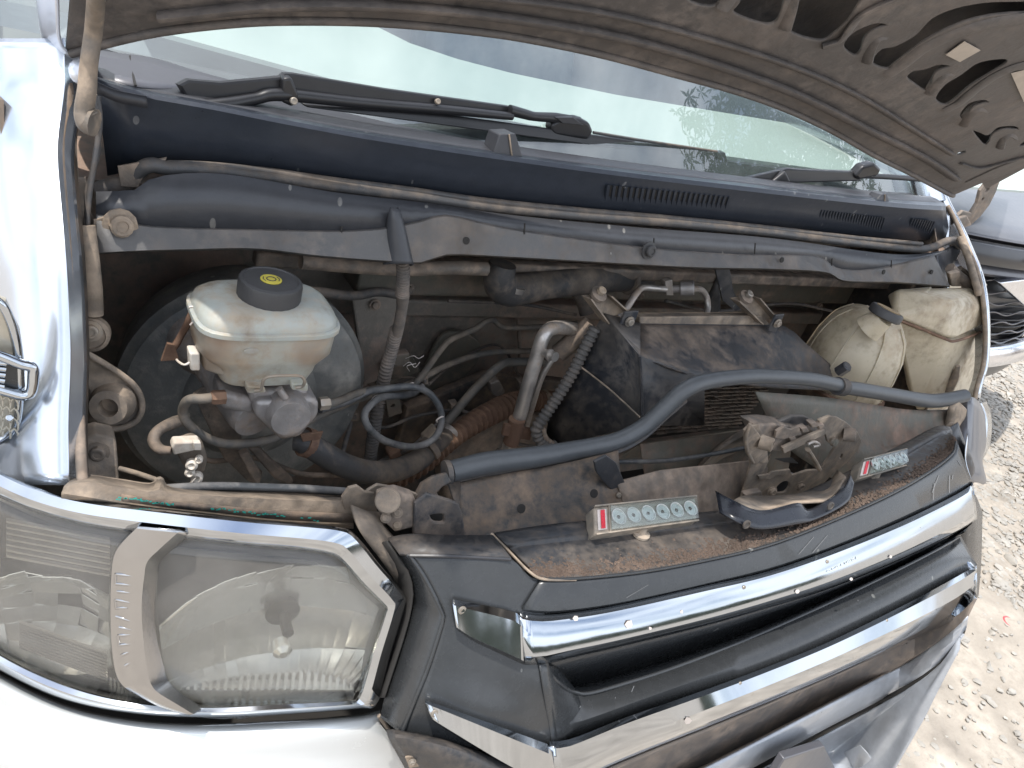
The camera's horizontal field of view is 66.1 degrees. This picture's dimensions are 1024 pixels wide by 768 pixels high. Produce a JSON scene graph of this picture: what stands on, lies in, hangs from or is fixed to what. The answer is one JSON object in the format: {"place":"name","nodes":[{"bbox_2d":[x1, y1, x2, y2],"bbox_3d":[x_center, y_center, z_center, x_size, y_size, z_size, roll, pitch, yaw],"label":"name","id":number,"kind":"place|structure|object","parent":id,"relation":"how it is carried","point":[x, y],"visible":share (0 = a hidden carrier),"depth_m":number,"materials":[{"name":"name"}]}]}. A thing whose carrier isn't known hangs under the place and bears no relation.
{"place":"outdoors","nodes":[
{"label":"outdoors","id":0,"kind":"place"},
{"bbox_2d":[896,335,1023,767],"bbox_3d":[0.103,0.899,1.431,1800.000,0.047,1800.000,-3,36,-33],"label":"ground","id":1,"kind":"structure","parent":0,"point":[969,665],"depth_m":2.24,"materials":[{"name":"beige gravel"}]},
{"bbox_2d":[0,0,1023,767],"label":"van","id":2,"kind":"object","parent":1,"relation":"on","point":[490,382],"visible":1,"depth_m":0.93,"materials":[{"name":"silver metal"}]},
{"bbox_2d":[948,152,1023,376],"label":"car","id":3,"kind":"object","parent":1,"relation":"on","point":[995,231],"visible":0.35,"depth_m":2.85,"materials":[{"name":"grey paint"}]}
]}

